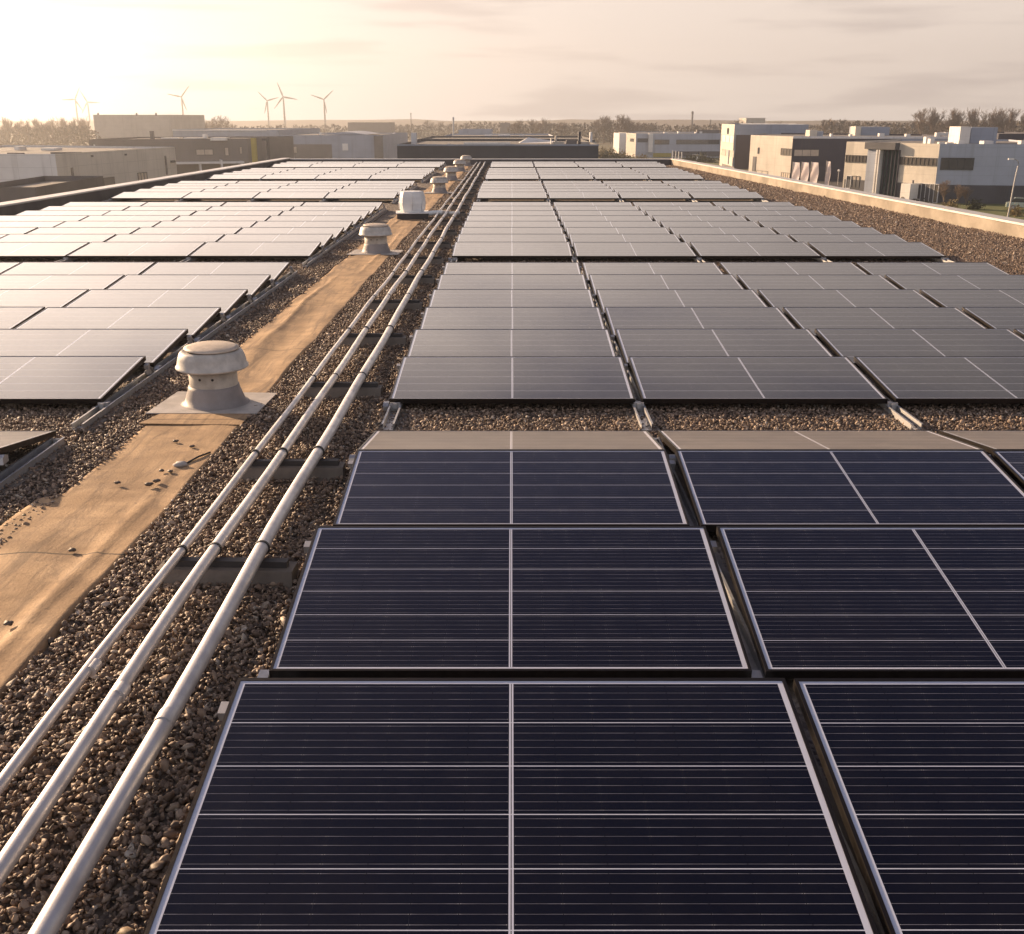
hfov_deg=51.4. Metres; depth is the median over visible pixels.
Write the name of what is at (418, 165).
solar panel
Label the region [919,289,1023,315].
solar panel
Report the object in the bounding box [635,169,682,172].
solar panel
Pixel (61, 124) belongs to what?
bare tree
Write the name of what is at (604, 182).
solar panel
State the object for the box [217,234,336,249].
solar panel
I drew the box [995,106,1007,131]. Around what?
bare tree
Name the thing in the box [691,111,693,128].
chimney
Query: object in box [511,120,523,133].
bare tree
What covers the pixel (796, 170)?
banner flag
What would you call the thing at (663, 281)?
solar panel
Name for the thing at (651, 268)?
solar panel
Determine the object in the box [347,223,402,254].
roof vent
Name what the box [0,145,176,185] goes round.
beige warehouse
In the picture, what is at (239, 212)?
solar panel
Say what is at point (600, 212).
solar panel
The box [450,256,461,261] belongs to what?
mounting rail
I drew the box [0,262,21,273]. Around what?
solar panel
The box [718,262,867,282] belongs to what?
solar panel
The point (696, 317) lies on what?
solar panel
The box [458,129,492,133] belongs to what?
grey block
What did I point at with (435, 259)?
pipe support
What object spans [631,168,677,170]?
solar panel
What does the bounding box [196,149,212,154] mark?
window
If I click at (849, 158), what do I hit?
window
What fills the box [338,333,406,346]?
pipe support
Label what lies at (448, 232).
pipe support
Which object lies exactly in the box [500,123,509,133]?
horizon building
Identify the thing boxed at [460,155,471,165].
roof vent
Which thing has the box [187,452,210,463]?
cable
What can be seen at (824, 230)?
solar panel
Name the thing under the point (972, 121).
bare tree
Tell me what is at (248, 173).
solar panel
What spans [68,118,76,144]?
bare tree
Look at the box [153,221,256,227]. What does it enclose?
solar panel
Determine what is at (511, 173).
solar panel
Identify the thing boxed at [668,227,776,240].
solar panel
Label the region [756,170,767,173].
window
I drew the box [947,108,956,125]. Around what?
bare tree
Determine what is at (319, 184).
solar panel
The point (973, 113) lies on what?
bare tree
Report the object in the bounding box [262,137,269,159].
lamp column
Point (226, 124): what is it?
bare tree
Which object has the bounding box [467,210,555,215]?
solar panel
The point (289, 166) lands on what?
solar panel
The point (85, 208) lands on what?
solar panel
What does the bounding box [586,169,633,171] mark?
solar panel
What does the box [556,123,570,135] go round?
bare tree
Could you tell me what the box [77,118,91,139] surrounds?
bare tree
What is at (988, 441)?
solar panel
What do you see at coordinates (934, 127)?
bare tree
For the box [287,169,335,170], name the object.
solar panel
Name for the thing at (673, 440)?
solar panel
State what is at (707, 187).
solar panel
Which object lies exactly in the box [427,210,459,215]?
cable duct
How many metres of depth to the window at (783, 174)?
193.61 m
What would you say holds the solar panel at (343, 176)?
on the rail
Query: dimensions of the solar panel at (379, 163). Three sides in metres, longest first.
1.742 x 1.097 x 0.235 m
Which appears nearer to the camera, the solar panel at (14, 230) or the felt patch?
the felt patch
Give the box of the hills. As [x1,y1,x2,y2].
[0,119,1020,130]
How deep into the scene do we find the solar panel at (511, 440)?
6.25 m
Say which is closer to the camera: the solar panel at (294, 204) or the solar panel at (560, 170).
the solar panel at (294, 204)
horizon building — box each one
[348,122,394,132]
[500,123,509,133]
[739,118,764,122]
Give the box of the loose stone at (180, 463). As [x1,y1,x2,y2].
[173,461,187,466]
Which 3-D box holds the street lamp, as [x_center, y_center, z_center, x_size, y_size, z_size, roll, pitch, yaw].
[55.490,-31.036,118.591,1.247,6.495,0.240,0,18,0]
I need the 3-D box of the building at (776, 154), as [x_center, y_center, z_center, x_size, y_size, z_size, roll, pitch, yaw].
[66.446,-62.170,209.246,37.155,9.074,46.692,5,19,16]
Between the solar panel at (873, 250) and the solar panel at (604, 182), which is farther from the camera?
the solar panel at (604, 182)
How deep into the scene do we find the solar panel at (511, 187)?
28.71 m
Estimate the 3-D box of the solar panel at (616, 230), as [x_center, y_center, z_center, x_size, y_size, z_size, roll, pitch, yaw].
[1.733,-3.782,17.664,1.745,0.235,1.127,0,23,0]
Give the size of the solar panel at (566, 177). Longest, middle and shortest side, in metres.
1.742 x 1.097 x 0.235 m
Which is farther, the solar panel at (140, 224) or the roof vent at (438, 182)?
the roof vent at (438, 182)
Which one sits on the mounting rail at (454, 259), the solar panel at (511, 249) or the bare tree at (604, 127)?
the solar panel at (511, 249)
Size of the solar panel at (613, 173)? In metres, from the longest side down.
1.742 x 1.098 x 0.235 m
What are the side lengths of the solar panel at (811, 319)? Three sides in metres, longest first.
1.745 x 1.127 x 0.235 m
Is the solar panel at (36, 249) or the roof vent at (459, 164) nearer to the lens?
the solar panel at (36, 249)
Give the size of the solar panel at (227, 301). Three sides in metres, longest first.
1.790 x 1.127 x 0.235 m
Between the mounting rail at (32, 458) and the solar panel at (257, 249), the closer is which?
the mounting rail at (32, 458)
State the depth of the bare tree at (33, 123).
342.13 m
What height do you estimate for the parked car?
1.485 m
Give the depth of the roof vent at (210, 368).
7.36 m
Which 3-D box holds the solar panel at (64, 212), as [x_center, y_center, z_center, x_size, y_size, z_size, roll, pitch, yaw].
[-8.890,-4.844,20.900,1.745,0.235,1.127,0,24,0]
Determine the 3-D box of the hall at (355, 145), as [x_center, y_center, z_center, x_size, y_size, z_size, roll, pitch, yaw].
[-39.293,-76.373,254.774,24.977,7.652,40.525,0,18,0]
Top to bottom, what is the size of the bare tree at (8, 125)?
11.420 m
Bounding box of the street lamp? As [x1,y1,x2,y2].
[1007,158,1018,216]
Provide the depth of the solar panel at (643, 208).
22.06 m
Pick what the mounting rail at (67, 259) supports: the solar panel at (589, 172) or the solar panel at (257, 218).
the solar panel at (257, 218)
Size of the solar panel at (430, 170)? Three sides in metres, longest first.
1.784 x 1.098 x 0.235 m
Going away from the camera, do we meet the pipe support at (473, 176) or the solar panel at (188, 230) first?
the solar panel at (188, 230)
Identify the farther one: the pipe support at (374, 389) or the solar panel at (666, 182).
the solar panel at (666, 182)
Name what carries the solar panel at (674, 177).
on the rail
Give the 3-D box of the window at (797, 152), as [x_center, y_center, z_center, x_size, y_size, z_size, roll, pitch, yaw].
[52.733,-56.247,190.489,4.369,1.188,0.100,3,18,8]
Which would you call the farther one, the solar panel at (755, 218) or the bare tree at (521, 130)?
the bare tree at (521, 130)
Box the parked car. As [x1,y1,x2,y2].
[1005,197,1023,209]
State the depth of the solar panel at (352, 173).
35.71 m
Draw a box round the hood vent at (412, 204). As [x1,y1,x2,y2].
[396,190,428,219]
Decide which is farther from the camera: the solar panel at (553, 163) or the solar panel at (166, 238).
the solar panel at (553, 163)
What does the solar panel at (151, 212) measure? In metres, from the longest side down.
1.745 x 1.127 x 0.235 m
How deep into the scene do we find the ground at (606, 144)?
505.12 m
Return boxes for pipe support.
[156,556,298,589]
[236,458,345,482]
[299,382,383,399]
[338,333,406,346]
[366,300,422,310]
[385,275,434,284]
[400,256,443,264]
[413,242,450,249]
[422,230,456,235]
[430,220,461,225]
[437,212,465,217]
[443,205,468,209]
[447,199,471,203]
[451,193,474,197]
[456,189,476,192]
[458,185,478,188]
[461,181,480,184]
[464,178,482,180]
[466,175,483,177]
[468,172,484,174]
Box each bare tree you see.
[0,116,10,144]
[0,116,13,136]
[12,118,21,134]
[21,117,31,135]
[31,117,41,144]
[32,119,42,142]
[41,119,51,133]
[47,117,56,140]
[55,119,66,145]
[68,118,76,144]
[76,119,86,141]
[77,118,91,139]
[209,115,227,127]
[218,119,233,127]
[509,122,525,133]
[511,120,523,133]
[525,119,541,133]
[538,118,552,133]
[555,121,567,135]
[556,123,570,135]
[592,119,604,143]
[598,115,611,143]
[601,115,615,143]
[612,116,634,131]
[617,115,635,132]
[623,118,635,131]
[631,122,640,131]
[635,123,651,131]
[912,108,931,133]
[925,108,951,131]
[928,107,939,134]
[928,108,938,134]
[935,180,950,203]
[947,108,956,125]
[947,109,962,131]
[948,110,969,126]
[953,185,966,205]
[960,186,972,206]
[967,108,979,126]
[967,108,982,126]
[975,110,1001,126]
[989,107,1002,126]
[994,108,1021,131]
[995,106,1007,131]
[1004,109,1016,131]
[1020,115,1023,131]
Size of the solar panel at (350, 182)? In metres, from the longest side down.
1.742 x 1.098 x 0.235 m
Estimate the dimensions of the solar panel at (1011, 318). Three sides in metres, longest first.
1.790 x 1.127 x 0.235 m
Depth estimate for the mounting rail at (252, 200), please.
25.75 m
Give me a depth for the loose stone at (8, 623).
4.25 m
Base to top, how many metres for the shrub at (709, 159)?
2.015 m
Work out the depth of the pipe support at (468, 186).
30.74 m
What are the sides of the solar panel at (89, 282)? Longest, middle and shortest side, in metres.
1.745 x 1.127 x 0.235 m
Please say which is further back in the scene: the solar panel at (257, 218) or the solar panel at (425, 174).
the solar panel at (425, 174)
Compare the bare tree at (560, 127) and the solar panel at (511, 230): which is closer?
the solar panel at (511, 230)
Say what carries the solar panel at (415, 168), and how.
on the mounting rail at (424, 180)
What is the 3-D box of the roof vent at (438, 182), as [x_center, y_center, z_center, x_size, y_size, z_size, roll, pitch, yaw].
[-1.970,-7.610,28.661,0.780,0.427,0.610,0,18,0]
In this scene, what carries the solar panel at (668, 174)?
on the rail
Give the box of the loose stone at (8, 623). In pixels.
[3,620,13,625]
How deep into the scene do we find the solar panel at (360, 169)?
38.03 m
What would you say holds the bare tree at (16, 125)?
on the ground at (606, 144)
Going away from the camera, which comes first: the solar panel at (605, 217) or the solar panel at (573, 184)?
the solar panel at (605, 217)
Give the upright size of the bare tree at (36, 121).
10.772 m
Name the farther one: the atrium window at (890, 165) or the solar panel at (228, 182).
the atrium window at (890, 165)
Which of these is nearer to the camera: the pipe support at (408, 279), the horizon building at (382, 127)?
the pipe support at (408, 279)
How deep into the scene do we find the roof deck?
5.52 m
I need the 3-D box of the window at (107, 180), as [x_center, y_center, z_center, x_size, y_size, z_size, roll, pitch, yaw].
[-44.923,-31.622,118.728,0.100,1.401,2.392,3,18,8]
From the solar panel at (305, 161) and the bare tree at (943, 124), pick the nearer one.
the solar panel at (305, 161)
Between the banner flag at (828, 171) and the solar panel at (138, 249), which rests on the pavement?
the banner flag at (828, 171)
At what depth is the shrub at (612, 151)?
299.68 m
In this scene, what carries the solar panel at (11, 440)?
on the mounting rail at (32, 458)
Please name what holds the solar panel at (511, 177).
on the rail
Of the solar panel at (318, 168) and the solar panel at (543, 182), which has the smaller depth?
the solar panel at (543, 182)
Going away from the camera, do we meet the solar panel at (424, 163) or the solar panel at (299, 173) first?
the solar panel at (299, 173)
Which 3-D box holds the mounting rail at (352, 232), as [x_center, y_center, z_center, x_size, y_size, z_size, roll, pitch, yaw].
[-2.824,-4.244,19.047,0.180,0.085,9.540,0,18,0]
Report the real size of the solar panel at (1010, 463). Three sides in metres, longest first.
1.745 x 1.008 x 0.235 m
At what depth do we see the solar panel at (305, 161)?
45.01 m
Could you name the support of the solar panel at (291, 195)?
on the mounting rail at (252, 200)
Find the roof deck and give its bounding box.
[0,165,1023,933]
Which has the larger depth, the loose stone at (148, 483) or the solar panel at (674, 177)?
the solar panel at (674, 177)
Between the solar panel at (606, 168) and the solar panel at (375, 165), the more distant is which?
the solar panel at (375, 165)
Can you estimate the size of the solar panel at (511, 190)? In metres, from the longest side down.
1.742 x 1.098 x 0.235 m
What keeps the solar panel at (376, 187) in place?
on the rail
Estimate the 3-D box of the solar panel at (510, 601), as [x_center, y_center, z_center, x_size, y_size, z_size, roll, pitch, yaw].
[-0.028,0.571,4.289,1.745,0.235,1.168,0,27,0]
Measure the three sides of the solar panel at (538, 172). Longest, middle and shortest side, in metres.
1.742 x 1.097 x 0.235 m
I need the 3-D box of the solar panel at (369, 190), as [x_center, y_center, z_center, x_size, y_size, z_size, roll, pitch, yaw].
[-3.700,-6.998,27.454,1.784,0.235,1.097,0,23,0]
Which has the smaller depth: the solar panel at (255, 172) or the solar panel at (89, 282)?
the solar panel at (89, 282)
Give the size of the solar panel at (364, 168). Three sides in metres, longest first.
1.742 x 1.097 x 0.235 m
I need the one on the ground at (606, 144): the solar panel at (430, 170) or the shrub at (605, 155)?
the shrub at (605, 155)
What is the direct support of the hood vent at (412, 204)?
on the path
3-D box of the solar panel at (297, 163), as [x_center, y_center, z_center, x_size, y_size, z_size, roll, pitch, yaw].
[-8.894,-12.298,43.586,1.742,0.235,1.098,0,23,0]
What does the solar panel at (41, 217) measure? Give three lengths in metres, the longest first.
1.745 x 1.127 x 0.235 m
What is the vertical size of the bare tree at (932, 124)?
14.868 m
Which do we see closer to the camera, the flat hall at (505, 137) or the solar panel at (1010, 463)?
the solar panel at (1010, 463)
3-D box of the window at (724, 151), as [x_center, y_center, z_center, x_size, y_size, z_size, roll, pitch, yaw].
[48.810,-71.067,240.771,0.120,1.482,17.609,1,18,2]
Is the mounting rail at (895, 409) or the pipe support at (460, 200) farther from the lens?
the pipe support at (460, 200)
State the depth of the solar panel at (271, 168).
39.19 m
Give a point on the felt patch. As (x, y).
(195, 419)
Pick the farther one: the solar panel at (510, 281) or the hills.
the hills
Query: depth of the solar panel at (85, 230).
17.77 m
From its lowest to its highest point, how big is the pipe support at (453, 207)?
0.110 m
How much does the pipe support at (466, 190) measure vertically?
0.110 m
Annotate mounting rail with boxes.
[0,437,71,500]
[55,258,86,261]
[65,271,299,432]
[102,199,123,201]
[174,199,192,201]
[180,258,204,261]
[247,199,262,201]
[302,207,388,267]
[375,394,409,430]
[390,185,418,203]
[419,171,437,182]
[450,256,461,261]
[553,207,581,264]
[582,271,659,431]
[657,437,884,933]
[689,256,704,261]
[806,257,831,261]
[867,396,925,429]
[925,258,953,261]
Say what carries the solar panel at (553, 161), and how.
on the rail
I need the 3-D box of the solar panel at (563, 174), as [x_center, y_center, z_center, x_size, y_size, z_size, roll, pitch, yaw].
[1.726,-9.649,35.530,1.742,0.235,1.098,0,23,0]
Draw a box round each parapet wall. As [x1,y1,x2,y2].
[0,158,290,214]
[290,159,670,164]
[671,159,1023,237]
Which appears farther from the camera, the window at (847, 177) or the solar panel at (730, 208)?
the window at (847, 177)
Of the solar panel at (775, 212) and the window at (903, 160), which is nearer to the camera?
the solar panel at (775, 212)
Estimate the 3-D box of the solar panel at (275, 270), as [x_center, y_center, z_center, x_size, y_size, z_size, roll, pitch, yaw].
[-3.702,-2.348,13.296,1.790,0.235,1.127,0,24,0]
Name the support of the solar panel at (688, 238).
on the mounting rail at (697, 259)
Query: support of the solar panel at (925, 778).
on the mounting rail at (741, 623)
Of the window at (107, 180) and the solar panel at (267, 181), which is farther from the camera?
the window at (107, 180)
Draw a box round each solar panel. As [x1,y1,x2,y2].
[0,215,88,220]
[0,221,64,227]
[0,227,37,233]
[0,234,115,241]
[0,242,89,257]
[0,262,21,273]
[0,262,154,274]
[0,275,124,289]
[0,289,88,307]
[0,307,44,328]
[0,329,194,370]
[0,356,154,404]
[0,431,59,464]
[14,307,226,342]
[16,210,110,215]
[26,227,139,234]
[41,206,129,209]
[55,221,160,227]
[62,202,146,205]
[65,289,253,319]
[67,242,205,257]
[80,215,179,220]
[103,210,196,215]
[105,234,224,241]
[107,274,275,300]
[110,192,190,199]
[125,206,211,210]
[131,227,241,234]
[134,189,203,191]
[142,202,225,205]
[142,262,293,284]
[144,678,877,933]
[150,186,216,188]
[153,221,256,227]
[164,183,227,185]
[173,215,270,221]
[178,181,238,183]
[182,192,259,199]
[189,242,324,257]
[192,210,282,215]
[201,189,270,191]
[206,174,265,179]
[208,206,293,210]
[214,186,279,188]
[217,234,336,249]
[222,173,273,174]
[222,202,303,206]
[226,183,289,185]
[230,171,280,172]
[236,227,346,241]
[237,181,297,182]
[239,169,287,170]
[248,168,294,169]
[252,221,355,234]
[253,192,328,199]
[257,526,751,677]
[261,174,318,179]
[266,164,311,167]
[266,215,363,227]
[268,188,336,192]
[274,173,324,174]
[276,162,317,163]
[279,186,343,188]
[280,171,330,172]
[280,211,371,222]
[284,161,322,162]
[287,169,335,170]
[287,183,349,185]
[290,206,378,216]
[295,168,340,169]
[296,181,356,183]
[302,202,384,211]
[309,164,354,167]
[315,174,371,179]
[317,163,358,163]
[322,161,362,162]
[324,192,398,199]
[325,173,375,174]
[330,171,380,172]
[333,450,689,525]
[335,189,402,195]
[336,169,384,170]
[341,168,387,168]
[342,186,408,190]
[349,183,412,189]
[349,430,664,459]
[353,164,397,167]
[356,181,416,186]
[359,163,400,163]
[363,161,403,162]
[369,175,425,179]
[376,173,428,177]
[380,171,431,175]
[383,356,634,410]
[384,169,433,172]
[389,168,435,172]
[397,164,441,167]
[401,163,443,166]
[404,162,445,165]
[407,329,615,355]
[419,307,604,328]
[428,289,594,306]
[436,274,587,288]
[442,262,580,273]
[448,242,571,261]
[452,234,566,251]
[459,227,562,233]
[462,221,560,226]
[465,216,557,220]
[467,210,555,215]
[469,206,552,209]
[471,202,550,205]
[476,192,546,199]
[478,189,544,191]
[479,186,542,188]
[480,183,541,185]
[483,181,540,182]
[485,174,538,179]
[486,171,535,173]
[487,173,536,173]
[488,169,535,170]
[489,168,534,168]
[490,163,532,164]
[490,164,533,167]
[492,162,531,162]
[533,161,573,162]
[533,163,575,166]
[533,164,577,167]
[536,168,582,169]
[536,169,584,172]
[537,171,587,174]
[538,175,593,179]
[539,173,589,177]
[541,181,601,184]
[542,183,604,189]
[544,186,608,192]
[545,189,612,195]
[547,192,619,199]
[551,202,632,210]
[553,206,637,215]
[555,210,644,220]
[558,215,652,226]
[560,221,660,232]
[563,227,669,240]
[566,234,680,248]
[570,242,696,258]
[575,161,615,162]
[576,163,617,166]
[577,164,621,167]
[579,262,723,282]
[584,168,629,170]
[585,274,743,297]
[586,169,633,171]
[588,171,637,173]
[590,173,641,177]
[592,289,767,315]
[593,174,648,179]
[601,307,796,338]
[602,181,661,185]
[606,183,667,188]
[609,186,672,191]
[610,329,832,366]
[612,188,680,195]
[616,161,656,163]
[618,192,691,199]
[619,163,660,166]
[621,164,666,167]
[624,356,887,403]
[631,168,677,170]
[632,202,712,209]
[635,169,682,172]
[638,206,722,214]
[639,171,688,172]
[642,173,694,176]
[644,210,733,220]
[647,175,703,179]
[651,215,746,226]
[655,430,983,464]
[660,221,760,233]
[662,181,721,184]
[668,183,729,187]
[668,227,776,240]
[669,450,1023,530]
[674,186,739,191]
[678,234,794,248]
[680,189,748,195]
[688,192,763,199]
[690,242,820,257]
[710,526,1023,678]
[712,202,793,209]
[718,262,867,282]
[722,206,807,214]
[732,210,823,220]
[736,275,898,297]
[744,215,841,225]
[757,221,860,228]
[757,289,938,316]
[772,227,881,235]
[782,307,987,338]
[788,234,907,246]
[793,678,1023,933]
[807,242,948,259]
[814,329,1023,366]
[853,356,1023,402]
[855,262,1010,278]
[884,275,1023,293]
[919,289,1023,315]
[939,430,1023,455]
[961,307,1023,330]
[991,450,1023,488]
[1013,329,1023,338]
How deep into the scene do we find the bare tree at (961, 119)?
401.30 m
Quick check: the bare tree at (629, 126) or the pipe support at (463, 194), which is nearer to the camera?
the pipe support at (463, 194)
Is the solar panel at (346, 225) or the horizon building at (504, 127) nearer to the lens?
the solar panel at (346, 225)
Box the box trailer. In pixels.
[900,183,919,199]
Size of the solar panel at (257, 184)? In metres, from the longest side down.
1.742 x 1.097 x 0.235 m
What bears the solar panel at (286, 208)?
on the mounting rail at (67, 259)
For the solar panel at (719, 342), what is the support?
on the mounting rail at (639, 407)
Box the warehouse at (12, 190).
[0,176,103,201]
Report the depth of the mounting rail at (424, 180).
35.61 m
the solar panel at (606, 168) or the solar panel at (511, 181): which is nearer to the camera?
the solar panel at (511, 181)
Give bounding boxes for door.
[752,156,756,170]
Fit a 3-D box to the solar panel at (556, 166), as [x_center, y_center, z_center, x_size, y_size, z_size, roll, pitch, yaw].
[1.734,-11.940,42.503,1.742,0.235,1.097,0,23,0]
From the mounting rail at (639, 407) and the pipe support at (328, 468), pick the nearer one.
the pipe support at (328, 468)
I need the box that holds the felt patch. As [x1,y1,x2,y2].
[139,413,250,424]
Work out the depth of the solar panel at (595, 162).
44.75 m
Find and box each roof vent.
[146,341,275,413]
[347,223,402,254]
[425,176,452,192]
[443,166,462,179]
[453,159,468,171]
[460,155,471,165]
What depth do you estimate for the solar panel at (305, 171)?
36.81 m
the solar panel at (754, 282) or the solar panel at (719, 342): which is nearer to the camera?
the solar panel at (719, 342)
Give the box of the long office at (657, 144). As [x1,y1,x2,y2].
[626,130,720,157]
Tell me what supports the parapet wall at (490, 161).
on the roof deck
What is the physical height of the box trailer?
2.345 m
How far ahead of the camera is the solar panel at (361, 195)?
26.02 m
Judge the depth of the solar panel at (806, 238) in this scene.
16.64 m
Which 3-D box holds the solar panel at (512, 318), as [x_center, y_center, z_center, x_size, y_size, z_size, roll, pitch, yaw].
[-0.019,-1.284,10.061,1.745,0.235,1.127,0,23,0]
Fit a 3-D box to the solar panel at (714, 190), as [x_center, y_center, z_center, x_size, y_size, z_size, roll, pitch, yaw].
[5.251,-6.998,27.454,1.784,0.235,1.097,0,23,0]
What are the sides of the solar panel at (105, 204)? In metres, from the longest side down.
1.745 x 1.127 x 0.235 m
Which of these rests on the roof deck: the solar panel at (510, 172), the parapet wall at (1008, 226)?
the parapet wall at (1008, 226)
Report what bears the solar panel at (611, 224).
on the mounting rail at (573, 259)
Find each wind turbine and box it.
[63,87,82,122]
[80,91,99,121]
[168,86,188,114]
[257,91,278,125]
[274,83,297,127]
[312,91,331,124]
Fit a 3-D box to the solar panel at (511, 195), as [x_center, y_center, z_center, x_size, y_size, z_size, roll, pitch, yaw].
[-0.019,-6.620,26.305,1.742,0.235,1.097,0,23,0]
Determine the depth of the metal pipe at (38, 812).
3.80 m
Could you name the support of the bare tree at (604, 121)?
on the ground at (606, 144)
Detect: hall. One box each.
[89,131,294,173]
[93,113,204,138]
[172,128,319,136]
[278,131,407,158]
[397,132,598,158]
[418,136,594,141]
[445,134,552,135]
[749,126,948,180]
[997,132,1023,139]
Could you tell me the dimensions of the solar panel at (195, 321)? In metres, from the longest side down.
1.790 x 1.126 x 0.235 m
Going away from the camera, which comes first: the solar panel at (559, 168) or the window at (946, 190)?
the solar panel at (559, 168)
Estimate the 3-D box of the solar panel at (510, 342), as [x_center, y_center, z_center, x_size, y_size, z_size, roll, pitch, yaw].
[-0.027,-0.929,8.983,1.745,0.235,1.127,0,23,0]
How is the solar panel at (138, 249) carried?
on the mounting rail at (67, 259)
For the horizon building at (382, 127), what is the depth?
560.79 m
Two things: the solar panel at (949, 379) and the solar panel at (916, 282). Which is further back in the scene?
the solar panel at (916, 282)
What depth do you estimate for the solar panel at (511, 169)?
38.04 m
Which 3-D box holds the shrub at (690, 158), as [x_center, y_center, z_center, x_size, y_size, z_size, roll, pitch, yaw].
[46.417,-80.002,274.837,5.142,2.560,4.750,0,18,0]
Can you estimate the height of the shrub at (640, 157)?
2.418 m
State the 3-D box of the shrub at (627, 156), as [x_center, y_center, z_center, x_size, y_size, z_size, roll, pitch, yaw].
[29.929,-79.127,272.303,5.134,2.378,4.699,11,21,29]
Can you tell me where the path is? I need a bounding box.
[0,166,468,699]
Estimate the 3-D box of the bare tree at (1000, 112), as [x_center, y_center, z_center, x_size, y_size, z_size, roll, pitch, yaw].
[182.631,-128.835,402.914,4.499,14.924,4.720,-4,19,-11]
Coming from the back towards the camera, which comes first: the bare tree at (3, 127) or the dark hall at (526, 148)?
the bare tree at (3, 127)
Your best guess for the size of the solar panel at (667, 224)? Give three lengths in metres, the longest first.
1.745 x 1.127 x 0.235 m
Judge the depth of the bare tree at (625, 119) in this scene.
460.32 m
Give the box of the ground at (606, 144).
[1,121,1004,204]
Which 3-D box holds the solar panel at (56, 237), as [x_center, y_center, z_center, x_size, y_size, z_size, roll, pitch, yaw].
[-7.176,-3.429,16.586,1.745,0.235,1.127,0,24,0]
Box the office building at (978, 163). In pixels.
[842,126,1023,203]
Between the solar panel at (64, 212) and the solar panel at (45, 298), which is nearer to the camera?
the solar panel at (45, 298)
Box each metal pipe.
[0,162,476,795]
[0,162,480,887]
[28,162,485,933]
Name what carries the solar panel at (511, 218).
on the mounting rail at (454, 259)
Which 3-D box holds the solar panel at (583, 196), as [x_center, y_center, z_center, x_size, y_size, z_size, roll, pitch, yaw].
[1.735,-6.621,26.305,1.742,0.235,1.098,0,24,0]
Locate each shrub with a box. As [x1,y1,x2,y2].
[598,145,610,158]
[598,150,610,158]
[605,152,623,158]
[607,146,616,155]
[618,149,629,158]
[618,153,637,158]
[632,153,648,158]
[681,152,696,160]
[694,150,707,161]
[701,155,719,162]
[941,198,958,207]
[964,199,985,209]
[1007,203,1023,216]
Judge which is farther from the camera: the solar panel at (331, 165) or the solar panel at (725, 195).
the solar panel at (331, 165)
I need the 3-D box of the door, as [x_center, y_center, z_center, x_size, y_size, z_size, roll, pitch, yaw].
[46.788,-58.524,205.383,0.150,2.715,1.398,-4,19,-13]
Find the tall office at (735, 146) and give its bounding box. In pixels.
[719,123,808,168]
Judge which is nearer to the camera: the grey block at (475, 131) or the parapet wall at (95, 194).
the parapet wall at (95, 194)
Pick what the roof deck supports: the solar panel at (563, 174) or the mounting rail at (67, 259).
the mounting rail at (67, 259)
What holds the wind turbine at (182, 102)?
on the ground at (606, 144)
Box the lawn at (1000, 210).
[937,204,1023,219]
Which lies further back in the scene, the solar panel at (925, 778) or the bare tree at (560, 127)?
the bare tree at (560, 127)
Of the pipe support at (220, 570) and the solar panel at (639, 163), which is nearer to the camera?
the pipe support at (220, 570)
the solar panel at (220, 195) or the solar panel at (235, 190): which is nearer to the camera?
the solar panel at (220, 195)
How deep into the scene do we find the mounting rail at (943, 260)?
14.93 m
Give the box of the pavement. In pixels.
[808,180,842,186]
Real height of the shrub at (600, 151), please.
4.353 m
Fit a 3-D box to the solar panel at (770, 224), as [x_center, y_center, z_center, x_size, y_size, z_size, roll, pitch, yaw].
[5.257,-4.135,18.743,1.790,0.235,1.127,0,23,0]
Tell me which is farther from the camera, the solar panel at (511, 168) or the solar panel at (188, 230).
the solar panel at (511, 168)
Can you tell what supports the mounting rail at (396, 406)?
on the roof deck
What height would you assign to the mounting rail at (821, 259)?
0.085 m
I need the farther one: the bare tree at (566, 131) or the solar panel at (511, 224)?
the bare tree at (566, 131)
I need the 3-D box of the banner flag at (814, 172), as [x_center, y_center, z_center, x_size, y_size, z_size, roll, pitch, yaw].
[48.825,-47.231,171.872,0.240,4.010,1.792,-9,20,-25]
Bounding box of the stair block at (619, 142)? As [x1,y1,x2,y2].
[613,132,625,152]
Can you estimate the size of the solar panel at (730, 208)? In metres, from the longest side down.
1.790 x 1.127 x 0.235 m
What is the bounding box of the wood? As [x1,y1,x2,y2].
[0,118,1023,145]
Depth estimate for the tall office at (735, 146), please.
233.37 m
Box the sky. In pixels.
[0,0,1023,120]
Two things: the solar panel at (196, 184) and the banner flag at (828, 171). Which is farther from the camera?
the banner flag at (828, 171)
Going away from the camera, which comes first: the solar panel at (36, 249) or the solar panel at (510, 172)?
the solar panel at (36, 249)
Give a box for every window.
[103,177,114,185]
[137,172,147,180]
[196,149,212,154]
[224,147,228,155]
[655,140,669,143]
[676,140,719,143]
[721,149,733,157]
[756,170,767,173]
[780,148,792,155]
[781,172,789,177]
[794,149,818,155]
[845,155,866,162]
[845,175,851,188]
[851,176,859,187]
[879,149,900,196]
[899,157,936,165]
[915,183,938,202]
[940,158,974,169]
[940,190,961,198]
[996,186,1008,199]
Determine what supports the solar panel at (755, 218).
on the mounting rail at (943, 260)
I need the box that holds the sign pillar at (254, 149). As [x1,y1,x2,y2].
[251,137,257,162]
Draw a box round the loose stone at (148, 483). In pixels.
[144,482,153,485]
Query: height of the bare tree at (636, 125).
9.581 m
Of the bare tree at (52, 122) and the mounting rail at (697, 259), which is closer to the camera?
the mounting rail at (697, 259)
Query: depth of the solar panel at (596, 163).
43.69 m
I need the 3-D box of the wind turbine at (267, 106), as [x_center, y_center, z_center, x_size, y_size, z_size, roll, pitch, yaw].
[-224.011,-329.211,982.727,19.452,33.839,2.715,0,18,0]
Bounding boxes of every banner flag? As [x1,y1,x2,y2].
[791,162,799,179]
[800,162,808,180]
[810,162,818,182]
[825,161,830,184]
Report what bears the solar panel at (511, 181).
on the rail

